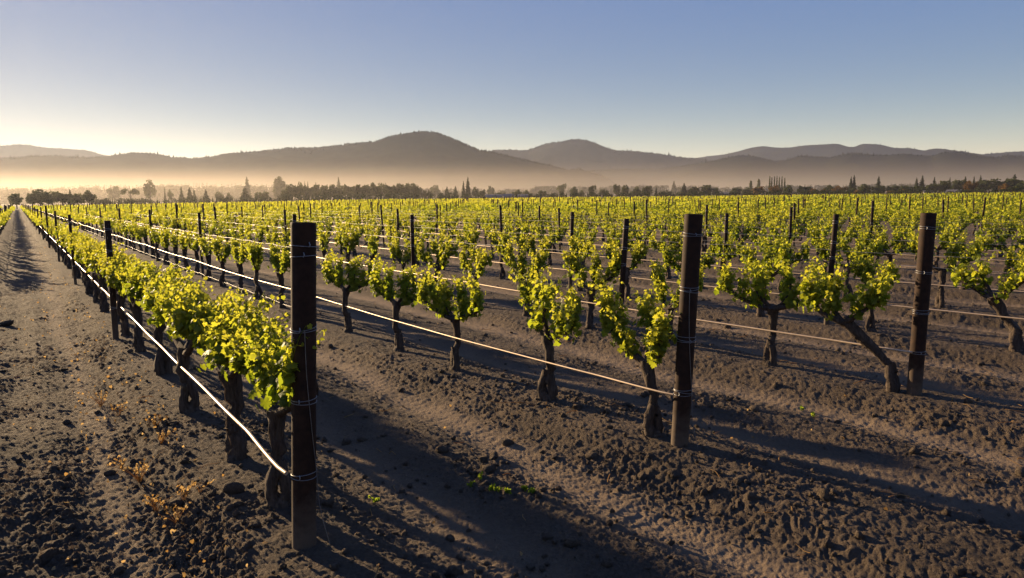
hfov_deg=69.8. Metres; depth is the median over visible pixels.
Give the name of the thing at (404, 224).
grapevine
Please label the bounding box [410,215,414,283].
trellis stake
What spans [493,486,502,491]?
green sprout
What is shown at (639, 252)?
grapevine
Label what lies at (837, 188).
russet tree
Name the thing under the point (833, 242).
trellis stake
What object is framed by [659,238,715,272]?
grapevine
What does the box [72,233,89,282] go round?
grapevine
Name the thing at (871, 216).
trellis stake
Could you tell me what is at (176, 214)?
trellis stake
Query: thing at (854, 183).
conifer tree
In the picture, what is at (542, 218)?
grapevine
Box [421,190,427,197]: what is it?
broadleaf tree
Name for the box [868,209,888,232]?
grapevine
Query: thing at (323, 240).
grapevine
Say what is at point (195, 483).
dry weed
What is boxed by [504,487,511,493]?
green sprout
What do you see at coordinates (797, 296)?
drip hose
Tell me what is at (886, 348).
drip hose
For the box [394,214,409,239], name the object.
grapevine
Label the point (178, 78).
sky
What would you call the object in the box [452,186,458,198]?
conifer tree
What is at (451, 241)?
trellis wire
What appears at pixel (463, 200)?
distant stakes
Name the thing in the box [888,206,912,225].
grapevine
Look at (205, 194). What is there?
conifer tree
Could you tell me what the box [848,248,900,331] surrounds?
grapevine
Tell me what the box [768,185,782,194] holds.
russet tree
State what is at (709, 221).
trellis wire
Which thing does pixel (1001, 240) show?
grapevine
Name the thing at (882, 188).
broadleaf tree
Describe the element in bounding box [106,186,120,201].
broadleaf tree
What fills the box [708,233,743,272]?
grapevine
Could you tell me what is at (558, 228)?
trellis stake
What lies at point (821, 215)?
grapevine
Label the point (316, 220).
grapevine
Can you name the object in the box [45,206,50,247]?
trellis stake
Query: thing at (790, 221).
trellis stake
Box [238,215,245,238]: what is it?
grapevine
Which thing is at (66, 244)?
grapevine
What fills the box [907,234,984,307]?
grapevine
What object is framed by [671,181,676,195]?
conifer tree
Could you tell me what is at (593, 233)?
grapevine
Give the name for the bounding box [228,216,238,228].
grapevine
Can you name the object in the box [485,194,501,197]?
farm shed
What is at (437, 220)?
trellis stake
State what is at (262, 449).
drip hose
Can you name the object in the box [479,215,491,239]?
grapevine
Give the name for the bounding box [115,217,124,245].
grapevine
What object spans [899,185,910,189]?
broadleaf tree
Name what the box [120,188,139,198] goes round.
spreading tree
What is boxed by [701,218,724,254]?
grapevine
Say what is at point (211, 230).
grapevine
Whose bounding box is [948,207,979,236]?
grapevine
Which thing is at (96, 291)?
grapevine
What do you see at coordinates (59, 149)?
hill west forest
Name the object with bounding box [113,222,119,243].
grapevine
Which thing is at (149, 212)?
trellis stake
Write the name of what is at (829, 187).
broadleaf tree
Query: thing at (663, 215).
grapevine
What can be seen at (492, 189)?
broadleaf tree
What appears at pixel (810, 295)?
grapevine
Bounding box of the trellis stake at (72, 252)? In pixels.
[68,215,76,284]
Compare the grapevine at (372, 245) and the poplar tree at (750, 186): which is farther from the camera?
the poplar tree at (750, 186)
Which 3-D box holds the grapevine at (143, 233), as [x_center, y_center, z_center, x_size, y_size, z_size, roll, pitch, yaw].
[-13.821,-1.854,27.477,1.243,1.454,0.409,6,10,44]
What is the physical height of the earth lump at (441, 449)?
0.075 m
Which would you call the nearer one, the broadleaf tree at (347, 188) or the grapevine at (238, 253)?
the grapevine at (238, 253)
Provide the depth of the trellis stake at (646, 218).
30.93 m
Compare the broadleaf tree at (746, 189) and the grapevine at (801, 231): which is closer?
the grapevine at (801, 231)
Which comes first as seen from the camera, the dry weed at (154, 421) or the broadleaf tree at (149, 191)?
the dry weed at (154, 421)
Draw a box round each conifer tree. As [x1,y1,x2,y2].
[179,187,184,201]
[185,187,193,202]
[202,189,210,202]
[239,187,250,201]
[244,177,253,201]
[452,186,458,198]
[460,181,465,198]
[465,178,472,198]
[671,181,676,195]
[680,183,687,195]
[849,176,852,188]
[851,175,856,189]
[919,175,924,187]
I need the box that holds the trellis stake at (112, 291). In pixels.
[104,220,118,339]
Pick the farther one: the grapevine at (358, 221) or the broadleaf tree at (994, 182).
the broadleaf tree at (994, 182)
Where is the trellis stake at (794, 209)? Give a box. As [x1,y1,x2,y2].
[793,203,795,245]
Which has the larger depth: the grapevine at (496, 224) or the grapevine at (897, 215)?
the grapevine at (496, 224)
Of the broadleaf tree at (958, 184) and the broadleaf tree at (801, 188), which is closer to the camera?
the broadleaf tree at (801, 188)
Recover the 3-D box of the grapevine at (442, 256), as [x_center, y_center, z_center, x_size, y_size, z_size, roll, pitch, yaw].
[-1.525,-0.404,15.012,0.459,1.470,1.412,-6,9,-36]
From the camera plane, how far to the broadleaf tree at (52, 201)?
266.98 m
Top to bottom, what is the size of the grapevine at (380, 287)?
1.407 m
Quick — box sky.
[0,0,1023,158]
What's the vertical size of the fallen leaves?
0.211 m
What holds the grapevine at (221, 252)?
on the ground
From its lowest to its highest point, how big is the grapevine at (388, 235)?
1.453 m
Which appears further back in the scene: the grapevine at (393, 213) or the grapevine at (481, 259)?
the grapevine at (393, 213)
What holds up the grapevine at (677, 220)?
on the ground
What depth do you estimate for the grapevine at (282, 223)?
32.16 m
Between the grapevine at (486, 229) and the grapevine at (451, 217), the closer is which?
the grapevine at (486, 229)
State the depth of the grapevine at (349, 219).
33.86 m
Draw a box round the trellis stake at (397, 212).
[396,209,399,263]
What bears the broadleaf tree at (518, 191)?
on the ground
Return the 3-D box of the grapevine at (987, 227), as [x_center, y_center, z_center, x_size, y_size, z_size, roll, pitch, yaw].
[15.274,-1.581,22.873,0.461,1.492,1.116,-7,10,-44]
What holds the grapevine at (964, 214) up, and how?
on the ground
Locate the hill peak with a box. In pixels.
[493,139,702,170]
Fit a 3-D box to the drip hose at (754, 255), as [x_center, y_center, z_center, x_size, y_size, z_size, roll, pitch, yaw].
[-7.373,-3.231,39.538,0.478,0.068,67.096,-5,9,-34]
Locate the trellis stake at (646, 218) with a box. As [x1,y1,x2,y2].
[646,200,647,243]
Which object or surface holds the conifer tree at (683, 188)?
on the ground
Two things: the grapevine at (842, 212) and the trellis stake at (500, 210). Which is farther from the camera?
the grapevine at (842, 212)
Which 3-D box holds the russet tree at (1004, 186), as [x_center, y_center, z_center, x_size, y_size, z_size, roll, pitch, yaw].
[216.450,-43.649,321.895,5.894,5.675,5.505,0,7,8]
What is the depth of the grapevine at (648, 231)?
22.62 m
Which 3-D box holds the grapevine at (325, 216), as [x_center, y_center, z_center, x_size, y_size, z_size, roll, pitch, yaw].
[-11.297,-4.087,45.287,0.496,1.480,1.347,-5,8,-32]
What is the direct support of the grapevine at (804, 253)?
on the ground
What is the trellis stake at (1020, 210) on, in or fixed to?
on the ground
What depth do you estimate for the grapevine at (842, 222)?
30.47 m
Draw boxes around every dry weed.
[77,390,107,405]
[107,456,153,482]
[111,399,127,415]
[111,455,126,468]
[142,494,171,511]
[146,409,167,426]
[158,428,176,443]
[158,501,191,522]
[176,479,193,500]
[188,479,213,492]
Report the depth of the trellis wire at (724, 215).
27.44 m
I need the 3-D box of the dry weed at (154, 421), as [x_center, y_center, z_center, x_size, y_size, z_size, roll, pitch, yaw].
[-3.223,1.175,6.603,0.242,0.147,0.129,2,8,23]
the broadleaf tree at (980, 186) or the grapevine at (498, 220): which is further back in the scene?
the broadleaf tree at (980, 186)
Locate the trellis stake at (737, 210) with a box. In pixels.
[737,201,738,235]
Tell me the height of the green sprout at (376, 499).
0.064 m
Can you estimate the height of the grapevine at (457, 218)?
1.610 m
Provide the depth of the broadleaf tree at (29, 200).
257.40 m
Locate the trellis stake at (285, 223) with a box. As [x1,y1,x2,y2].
[283,210,286,237]
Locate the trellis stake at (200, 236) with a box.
[197,213,203,277]
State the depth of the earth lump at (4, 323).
12.72 m
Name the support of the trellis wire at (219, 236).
attached to the trellis stake at (149, 212)
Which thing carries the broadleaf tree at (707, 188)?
on the ground
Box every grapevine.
[41,216,50,240]
[46,219,53,247]
[46,221,60,251]
[48,216,60,249]
[52,220,68,261]
[53,224,66,264]
[55,226,74,268]
[59,226,78,271]
[62,225,80,277]
[63,231,96,287]
[68,237,104,294]
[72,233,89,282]
[76,237,104,302]
[80,241,128,311]
[91,249,132,321]
[94,248,136,336]
[98,217,105,238]
[99,257,155,351]
[106,215,116,242]
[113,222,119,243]
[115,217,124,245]
[115,219,130,247]
[115,256,194,375]
[121,221,132,248]
[126,216,138,250]
[131,220,148,254]
[135,223,143,252]
[142,269,215,412]
[145,223,158,257]
[149,225,170,260]
[155,213,162,229]
[157,224,170,264]
[163,216,173,231]
[165,228,180,267]
[169,215,176,233]
[171,216,182,235]
[174,230,188,270]
[180,217,188,231]
[181,225,204,274]
[181,283,290,462]
[185,219,195,238]
[191,218,201,237]
[197,219,211,239]
[197,234,215,280]
[208,221,215,239]
[208,235,231,286]
[211,217,225,241]
[213,306,326,508]
[218,223,234,241]
[222,212,231,235]
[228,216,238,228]
[229,230,252,292]
[230,224,242,240]
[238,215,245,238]
[242,221,252,242]
[243,240,266,298]
[244,216,253,239]
[253,223,266,259]
[254,217,261,241]
[259,217,268,242]
[265,228,276,246]
[266,214,277,244]
[267,236,290,307]
[270,222,290,253]
[271,213,279,222]
[279,218,297,235]
[286,210,294,229]
[311,214,319,238]
[316,230,332,273]
[317,218,334,250]
[320,217,334,240]
[320,248,383,332]
[323,212,333,222]
[331,223,361,276]
[334,221,348,253]
[339,211,349,233]
[341,223,363,256]
[346,216,358,230]
[353,212,376,244]
[363,222,381,258]
[365,230,381,263]
[367,255,437,351]
[368,218,385,245]
[371,214,384,237]
[382,210,399,235]
[384,218,402,235]
[385,221,401,262]
[385,237,417,278]
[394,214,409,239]
[401,217,422,248]
[401,228,426,265]
[407,215,422,239]
[410,271,485,370]
[415,234,463,291]
[420,222,435,251]
[422,215,432,233]
[423,219,438,239]
[428,230,451,269]
[435,213,444,223]
[438,213,459,234]
[438,221,459,251]
[449,211,460,236]
[451,228,481,274]
[458,243,497,290]
[461,220,476,247]
[463,216,476,229]
[466,211,475,225]
[475,212,487,231]
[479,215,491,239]
[480,215,493,246]
[483,224,498,259]
[487,230,510,278]
[489,210,506,228]
[490,214,512,229]
[502,218,511,233]
[502,238,549,316]
[505,211,528,241]
[507,218,530,260]
[508,265,584,401]
[514,232,553,279]
[520,222,537,249]
[525,213,533,232]
[533,215,550,243]
[534,210,545,231]
[534,213,549,237]
[534,223,564,265]
[545,219,568,253]
[552,210,570,238]
[556,215,567,245]
[559,241,621,328]
[566,211,580,220]
[566,220,597,267]
[566,233,600,290]
[574,221,588,237]
[576,216,598,241]
[582,214,596,230]
[588,278,681,437]
[589,211,595,223]
[596,213,612,240]
[598,212,617,223]
[601,219,616,240]
[602,217,626,237]
[603,240,652,297]
[607,228,644,253]
[615,214,641,229]
[618,211,637,222]
[623,217,646,233]
[623,218,654,261]
[639,209,654,228]
[641,212,657,233]
[648,215,660,231]
[648,229,682,278]
[648,259,707,344]
[655,214,683,248]
[658,213,668,228]
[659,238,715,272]
[660,208,678,234]
[663,212,682,226]
[667,223,682,264]
[700,208,715,221]
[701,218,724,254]
[702,218,722,246]
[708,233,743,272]
[709,212,724,226]
[713,222,736,265]
[713,254,829,365]
[721,211,736,221]
[728,217,756,257]
[729,213,755,249]
[735,211,752,232]
[737,237,792,316]
[742,214,766,244]
[745,209,766,234]
[748,221,793,265]
[749,207,767,226]
[754,233,810,291]
[763,216,780,237]
[765,215,805,245]
[767,218,797,236]
[768,212,787,230]
[769,207,787,217]
[773,212,799,244]
[786,208,816,240]
[793,262,900,391]
[798,214,813,235]
[800,210,818,232]
[805,220,847,263]
[807,218,831,254]
[807,222,854,273]
[812,216,831,234]
[816,210,832,223]
[818,233,889,296]
[819,212,848,230]
[823,208,848,224]
[826,207,844,222]
[846,206,866,229]
[847,219,887,251]
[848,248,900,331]
[851,212,878,249]
[856,210,881,227]
[858,226,903,267]
[859,228,915,264]
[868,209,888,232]
[869,205,885,228]
[880,206,909,236]
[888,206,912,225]
[889,211,919,244]
[889,216,917,249]
[893,210,917,226]
[898,220,937,260]
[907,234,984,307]
[916,218,963,272]
[935,212,974,252]
[936,213,960,232]
[937,213,958,228]
[938,226,996,289]
[939,210,952,232]
[941,243,1023,352]
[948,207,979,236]
[952,209,974,218]
[960,211,984,235]
[974,222,1023,276]
[982,214,1007,249]
[982,214,1023,256]
[986,210,1019,236]
[987,212,1010,223]
[993,211,1020,223]
[1001,242,1023,273]
[1007,209,1023,229]
[1014,219,1023,238]
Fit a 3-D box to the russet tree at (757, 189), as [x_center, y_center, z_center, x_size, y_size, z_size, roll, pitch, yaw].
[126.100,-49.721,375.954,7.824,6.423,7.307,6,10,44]
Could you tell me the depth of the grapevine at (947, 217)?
35.53 m
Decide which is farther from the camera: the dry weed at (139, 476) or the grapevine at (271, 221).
the grapevine at (271, 221)
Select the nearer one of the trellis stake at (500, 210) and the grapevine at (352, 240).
the grapevine at (352, 240)
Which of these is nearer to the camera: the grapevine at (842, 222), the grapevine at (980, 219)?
the grapevine at (842, 222)
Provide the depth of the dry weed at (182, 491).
5.08 m
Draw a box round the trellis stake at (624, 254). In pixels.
[619,219,628,325]
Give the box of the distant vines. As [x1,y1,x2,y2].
[0,191,1023,257]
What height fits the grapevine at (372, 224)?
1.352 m
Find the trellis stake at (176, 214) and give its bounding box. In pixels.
[175,203,178,229]
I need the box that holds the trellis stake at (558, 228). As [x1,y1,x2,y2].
[558,208,560,253]
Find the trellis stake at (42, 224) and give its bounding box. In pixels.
[40,207,43,239]
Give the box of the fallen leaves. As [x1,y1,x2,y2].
[0,247,1013,577]
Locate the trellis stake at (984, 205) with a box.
[980,197,985,234]
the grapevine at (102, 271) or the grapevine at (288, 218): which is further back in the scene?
the grapevine at (288, 218)
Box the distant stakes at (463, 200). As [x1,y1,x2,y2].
[7,190,1020,217]
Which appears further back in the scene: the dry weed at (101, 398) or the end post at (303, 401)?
the dry weed at (101, 398)
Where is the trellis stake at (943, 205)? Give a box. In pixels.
[942,200,944,221]
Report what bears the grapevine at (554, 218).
on the ground
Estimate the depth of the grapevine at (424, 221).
33.89 m
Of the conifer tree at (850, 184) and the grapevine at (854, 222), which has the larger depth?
the conifer tree at (850, 184)
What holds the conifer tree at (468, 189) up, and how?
on the ground
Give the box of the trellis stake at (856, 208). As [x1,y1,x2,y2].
[854,198,858,232]
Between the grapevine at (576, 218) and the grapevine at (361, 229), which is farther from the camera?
the grapevine at (576, 218)
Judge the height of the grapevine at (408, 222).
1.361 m
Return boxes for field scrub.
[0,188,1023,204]
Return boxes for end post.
[290,222,329,549]
[671,214,702,447]
[906,213,936,395]
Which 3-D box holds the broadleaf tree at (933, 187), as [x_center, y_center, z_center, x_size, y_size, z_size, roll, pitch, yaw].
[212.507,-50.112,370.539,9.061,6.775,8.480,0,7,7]
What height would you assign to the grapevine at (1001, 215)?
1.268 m
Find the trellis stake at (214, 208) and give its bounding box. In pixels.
[213,206,217,235]
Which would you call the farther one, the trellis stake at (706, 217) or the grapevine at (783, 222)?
the grapevine at (783, 222)
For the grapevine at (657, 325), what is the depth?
6.17 m
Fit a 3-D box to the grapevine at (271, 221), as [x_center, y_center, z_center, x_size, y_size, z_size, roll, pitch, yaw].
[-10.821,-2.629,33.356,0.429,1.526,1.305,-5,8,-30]
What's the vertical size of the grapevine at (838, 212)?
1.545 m
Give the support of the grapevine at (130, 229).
on the ground
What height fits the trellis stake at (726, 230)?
2.106 m
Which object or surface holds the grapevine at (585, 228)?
on the ground
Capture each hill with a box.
[0,132,614,203]
[0,145,102,157]
[591,152,1023,194]
[698,144,1023,160]
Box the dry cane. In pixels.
[478,398,534,405]
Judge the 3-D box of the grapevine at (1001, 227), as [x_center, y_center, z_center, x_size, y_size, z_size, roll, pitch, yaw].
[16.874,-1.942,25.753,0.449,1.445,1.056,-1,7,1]
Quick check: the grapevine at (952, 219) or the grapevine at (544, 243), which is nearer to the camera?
the grapevine at (544, 243)
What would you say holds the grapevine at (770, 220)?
on the ground
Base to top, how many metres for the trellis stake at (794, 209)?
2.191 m
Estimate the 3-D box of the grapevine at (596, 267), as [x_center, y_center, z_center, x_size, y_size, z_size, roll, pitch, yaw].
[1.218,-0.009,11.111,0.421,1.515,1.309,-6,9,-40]
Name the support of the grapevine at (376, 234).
on the ground
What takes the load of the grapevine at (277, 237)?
on the ground
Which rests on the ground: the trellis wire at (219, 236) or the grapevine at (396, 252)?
the grapevine at (396, 252)
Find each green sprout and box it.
[368,495,379,501]
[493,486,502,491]
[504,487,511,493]
[528,487,536,493]
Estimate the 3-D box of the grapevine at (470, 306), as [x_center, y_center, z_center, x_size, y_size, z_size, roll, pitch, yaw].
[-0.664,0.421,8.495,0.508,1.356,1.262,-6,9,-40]
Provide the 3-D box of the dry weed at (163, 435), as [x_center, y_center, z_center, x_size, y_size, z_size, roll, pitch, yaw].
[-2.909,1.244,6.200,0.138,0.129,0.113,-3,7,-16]
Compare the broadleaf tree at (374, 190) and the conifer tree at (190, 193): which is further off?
the broadleaf tree at (374, 190)
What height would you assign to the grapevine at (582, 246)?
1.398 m
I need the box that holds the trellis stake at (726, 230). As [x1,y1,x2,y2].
[723,213,728,270]
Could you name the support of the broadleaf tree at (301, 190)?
on the ground
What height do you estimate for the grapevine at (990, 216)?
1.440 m
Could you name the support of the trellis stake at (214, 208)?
on the ground
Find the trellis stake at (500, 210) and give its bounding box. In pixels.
[499,205,501,237]
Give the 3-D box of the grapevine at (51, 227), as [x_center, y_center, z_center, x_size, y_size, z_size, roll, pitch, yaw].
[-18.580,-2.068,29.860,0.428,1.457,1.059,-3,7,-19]
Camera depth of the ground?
6.34 m
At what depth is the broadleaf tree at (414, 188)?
408.17 m
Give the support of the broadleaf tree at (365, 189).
on the ground
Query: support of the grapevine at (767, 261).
on the ground
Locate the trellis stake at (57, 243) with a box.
[54,211,59,261]
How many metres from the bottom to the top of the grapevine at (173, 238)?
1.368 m
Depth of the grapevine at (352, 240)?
18.46 m
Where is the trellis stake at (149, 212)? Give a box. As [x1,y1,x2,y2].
[148,209,152,251]
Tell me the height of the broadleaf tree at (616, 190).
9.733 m
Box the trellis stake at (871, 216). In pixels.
[869,201,874,257]
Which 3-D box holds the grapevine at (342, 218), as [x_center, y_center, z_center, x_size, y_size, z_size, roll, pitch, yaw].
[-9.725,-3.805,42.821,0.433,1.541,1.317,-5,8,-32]
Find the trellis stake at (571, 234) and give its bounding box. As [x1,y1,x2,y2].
[568,212,573,288]
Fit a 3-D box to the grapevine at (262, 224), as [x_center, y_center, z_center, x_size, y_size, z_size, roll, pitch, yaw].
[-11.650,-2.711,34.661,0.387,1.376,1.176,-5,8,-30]
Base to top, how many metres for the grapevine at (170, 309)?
1.490 m
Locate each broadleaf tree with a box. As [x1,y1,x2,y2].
[7,193,23,208]
[25,193,38,203]
[31,189,49,204]
[46,191,57,205]
[52,191,74,205]
[71,193,85,204]
[81,190,96,203]
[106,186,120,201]
[143,180,156,198]
[167,189,173,201]
[214,192,223,197]
[259,191,268,197]
[284,184,296,196]
[293,182,305,199]
[302,185,313,200]
[311,184,319,197]
[319,185,331,196]
[328,184,338,196]
[337,185,346,196]
[343,184,351,195]
[350,184,362,199]
[360,184,371,199]
[369,182,381,197]
[376,183,385,195]
[382,184,395,194]
[392,183,402,194]
[401,183,410,198]
[410,183,421,194]
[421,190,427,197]
[430,185,440,197]
[472,186,478,196]
[487,186,494,193]
[512,189,521,195]
[539,190,546,196]
[556,183,566,191]
[569,186,577,192]
[588,184,596,192]
[613,184,620,194]
[621,185,628,195]
[631,187,641,195]
[642,185,652,193]
[688,187,699,193]
[701,185,712,194]
[730,188,741,194]
[741,187,751,193]
[782,185,792,193]
[797,185,810,194]
[823,185,832,193]
[858,183,873,191]
[872,186,885,192]
[885,185,899,190]
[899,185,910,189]
[910,186,927,191]
[925,183,939,191]
[937,180,950,191]
[949,179,966,189]
[975,180,992,191]
[984,178,1009,192]
[1005,178,1022,185]
[1007,184,1023,191]
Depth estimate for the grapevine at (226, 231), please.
28.86 m
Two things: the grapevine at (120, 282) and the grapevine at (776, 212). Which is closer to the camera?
the grapevine at (120, 282)
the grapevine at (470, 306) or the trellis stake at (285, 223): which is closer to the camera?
the grapevine at (470, 306)
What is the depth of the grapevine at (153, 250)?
26.25 m
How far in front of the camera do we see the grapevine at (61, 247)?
24.75 m
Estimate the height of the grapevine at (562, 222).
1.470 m
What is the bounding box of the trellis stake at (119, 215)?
[118,208,120,245]
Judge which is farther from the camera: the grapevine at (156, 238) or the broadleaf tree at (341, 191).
the broadleaf tree at (341, 191)
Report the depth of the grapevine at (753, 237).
19.09 m
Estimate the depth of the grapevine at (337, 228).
27.02 m
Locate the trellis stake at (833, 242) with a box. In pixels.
[824,214,838,324]
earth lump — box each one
[0,320,13,326]
[103,469,115,475]
[222,481,244,493]
[435,445,448,452]
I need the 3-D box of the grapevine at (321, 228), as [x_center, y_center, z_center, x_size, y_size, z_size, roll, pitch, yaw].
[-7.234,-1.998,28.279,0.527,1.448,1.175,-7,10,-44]
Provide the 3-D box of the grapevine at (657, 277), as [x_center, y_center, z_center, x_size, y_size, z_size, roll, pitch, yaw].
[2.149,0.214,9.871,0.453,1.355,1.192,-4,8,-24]
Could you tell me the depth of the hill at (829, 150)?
3784.33 m
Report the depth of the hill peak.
3052.96 m
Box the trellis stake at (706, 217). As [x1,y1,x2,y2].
[704,205,707,255]
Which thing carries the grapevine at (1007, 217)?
on the ground
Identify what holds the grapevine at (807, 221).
on the ground
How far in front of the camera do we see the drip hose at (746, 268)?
14.92 m
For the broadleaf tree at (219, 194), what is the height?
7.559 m
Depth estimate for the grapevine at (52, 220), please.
31.17 m
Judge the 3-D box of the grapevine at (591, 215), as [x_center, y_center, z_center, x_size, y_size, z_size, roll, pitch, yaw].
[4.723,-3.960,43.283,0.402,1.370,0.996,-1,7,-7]
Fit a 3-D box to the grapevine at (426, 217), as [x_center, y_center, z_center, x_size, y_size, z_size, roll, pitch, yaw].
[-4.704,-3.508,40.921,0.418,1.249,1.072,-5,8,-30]
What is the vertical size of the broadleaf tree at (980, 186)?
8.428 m
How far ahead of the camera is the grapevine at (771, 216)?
36.41 m
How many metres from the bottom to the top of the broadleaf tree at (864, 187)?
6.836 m
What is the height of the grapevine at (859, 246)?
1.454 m
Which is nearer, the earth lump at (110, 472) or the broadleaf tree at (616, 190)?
the earth lump at (110, 472)
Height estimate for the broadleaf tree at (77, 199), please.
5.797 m
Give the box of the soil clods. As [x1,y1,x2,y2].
[0,285,1023,577]
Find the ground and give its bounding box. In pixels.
[0,202,1023,577]
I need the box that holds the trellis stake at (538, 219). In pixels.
[538,206,539,242]
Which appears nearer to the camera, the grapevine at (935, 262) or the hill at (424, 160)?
the grapevine at (935, 262)
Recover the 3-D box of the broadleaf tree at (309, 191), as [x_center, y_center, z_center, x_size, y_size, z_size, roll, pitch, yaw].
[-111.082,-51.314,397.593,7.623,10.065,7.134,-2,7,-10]
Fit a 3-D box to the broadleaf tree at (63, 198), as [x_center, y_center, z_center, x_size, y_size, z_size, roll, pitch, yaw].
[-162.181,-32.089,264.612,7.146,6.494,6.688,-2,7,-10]
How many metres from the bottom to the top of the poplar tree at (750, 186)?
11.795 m
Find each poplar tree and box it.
[272,178,278,200]
[276,176,284,200]
[749,181,752,193]
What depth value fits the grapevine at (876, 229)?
23.17 m
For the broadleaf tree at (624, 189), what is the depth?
420.56 m
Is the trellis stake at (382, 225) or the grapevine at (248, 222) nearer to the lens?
the trellis stake at (382, 225)
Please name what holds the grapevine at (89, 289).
on the ground
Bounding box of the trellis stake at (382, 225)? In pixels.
[380,205,384,246]
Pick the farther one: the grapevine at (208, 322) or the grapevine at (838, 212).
the grapevine at (838, 212)
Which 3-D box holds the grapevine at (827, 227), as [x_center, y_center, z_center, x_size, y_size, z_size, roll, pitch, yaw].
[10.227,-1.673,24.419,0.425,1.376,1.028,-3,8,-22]
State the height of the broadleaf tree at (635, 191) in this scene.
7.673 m
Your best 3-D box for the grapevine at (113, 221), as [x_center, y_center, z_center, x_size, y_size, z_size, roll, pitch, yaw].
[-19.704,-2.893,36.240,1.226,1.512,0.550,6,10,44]
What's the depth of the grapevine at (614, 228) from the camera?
28.41 m
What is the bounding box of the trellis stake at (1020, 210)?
[1018,200,1021,232]
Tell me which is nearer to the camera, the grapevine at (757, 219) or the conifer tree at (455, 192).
the grapevine at (757, 219)
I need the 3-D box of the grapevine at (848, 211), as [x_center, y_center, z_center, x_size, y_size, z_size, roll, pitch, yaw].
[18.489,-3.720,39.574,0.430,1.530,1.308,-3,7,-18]
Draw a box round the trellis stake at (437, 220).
[436,204,437,241]
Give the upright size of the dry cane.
0.025 m
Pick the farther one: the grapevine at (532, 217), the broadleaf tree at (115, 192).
the broadleaf tree at (115, 192)
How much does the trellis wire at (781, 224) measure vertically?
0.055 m
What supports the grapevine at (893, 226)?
on the ground
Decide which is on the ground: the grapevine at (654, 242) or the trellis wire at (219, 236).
the grapevine at (654, 242)
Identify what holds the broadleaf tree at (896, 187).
on the ground
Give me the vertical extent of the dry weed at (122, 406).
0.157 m
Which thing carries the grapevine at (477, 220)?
on the ground
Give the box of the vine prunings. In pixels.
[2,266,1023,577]
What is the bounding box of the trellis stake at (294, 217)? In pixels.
[292,214,296,221]
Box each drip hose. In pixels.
[42,211,673,395]
[45,231,287,474]
[124,222,912,352]
[235,230,1023,319]
[236,223,1023,291]
[281,218,1004,260]
[324,225,1018,273]
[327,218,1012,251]
[428,220,1023,245]
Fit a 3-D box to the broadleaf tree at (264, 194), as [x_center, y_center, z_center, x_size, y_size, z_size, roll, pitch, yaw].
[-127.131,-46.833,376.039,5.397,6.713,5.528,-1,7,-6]
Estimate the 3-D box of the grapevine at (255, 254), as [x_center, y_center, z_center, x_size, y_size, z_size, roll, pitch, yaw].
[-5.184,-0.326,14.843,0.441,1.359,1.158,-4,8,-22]
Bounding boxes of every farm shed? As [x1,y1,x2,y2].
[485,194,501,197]
[502,194,514,197]
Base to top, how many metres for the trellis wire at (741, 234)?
0.035 m
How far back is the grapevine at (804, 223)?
31.76 m
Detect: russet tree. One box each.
[751,186,766,193]
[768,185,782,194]
[831,186,848,192]
[963,180,979,190]
[998,183,1012,190]
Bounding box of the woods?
[0,180,1004,204]
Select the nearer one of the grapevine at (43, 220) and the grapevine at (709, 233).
the grapevine at (709, 233)
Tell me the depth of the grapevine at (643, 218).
35.29 m
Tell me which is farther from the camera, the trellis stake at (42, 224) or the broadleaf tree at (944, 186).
the broadleaf tree at (944, 186)
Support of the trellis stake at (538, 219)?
on the ground
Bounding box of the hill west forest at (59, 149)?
[3,144,104,155]
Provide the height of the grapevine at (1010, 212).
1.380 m
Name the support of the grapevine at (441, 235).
on the ground
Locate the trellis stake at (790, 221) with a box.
[788,207,792,267]
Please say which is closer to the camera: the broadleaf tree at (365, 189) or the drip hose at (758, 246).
the drip hose at (758, 246)
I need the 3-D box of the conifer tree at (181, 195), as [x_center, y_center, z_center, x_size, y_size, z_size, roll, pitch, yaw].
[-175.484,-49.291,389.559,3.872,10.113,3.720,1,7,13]
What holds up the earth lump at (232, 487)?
on the ground
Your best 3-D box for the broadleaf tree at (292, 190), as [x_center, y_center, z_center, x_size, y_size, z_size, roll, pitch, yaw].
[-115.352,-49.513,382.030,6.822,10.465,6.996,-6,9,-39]
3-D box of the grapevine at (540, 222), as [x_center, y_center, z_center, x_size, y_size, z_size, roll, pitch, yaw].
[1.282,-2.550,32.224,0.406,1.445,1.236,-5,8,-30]
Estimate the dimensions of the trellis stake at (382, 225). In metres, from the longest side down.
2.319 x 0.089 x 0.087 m
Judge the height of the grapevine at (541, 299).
1.480 m
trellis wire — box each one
[87,230,290,306]
[90,215,285,246]
[153,215,620,254]
[205,217,1006,272]
[206,224,604,265]
[217,215,1015,259]
[222,214,993,254]
[228,212,1005,244]
[296,210,1012,228]
[306,215,1023,243]
[320,213,973,234]
[349,214,1021,236]
[355,210,1023,224]
[369,209,1015,220]
[420,214,1013,230]
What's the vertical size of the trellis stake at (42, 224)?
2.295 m
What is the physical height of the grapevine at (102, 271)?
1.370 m
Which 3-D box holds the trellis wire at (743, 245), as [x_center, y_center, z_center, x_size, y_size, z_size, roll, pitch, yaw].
[-9.698,-3.039,32.164,0.471,0.039,56.917,-5,9,-34]

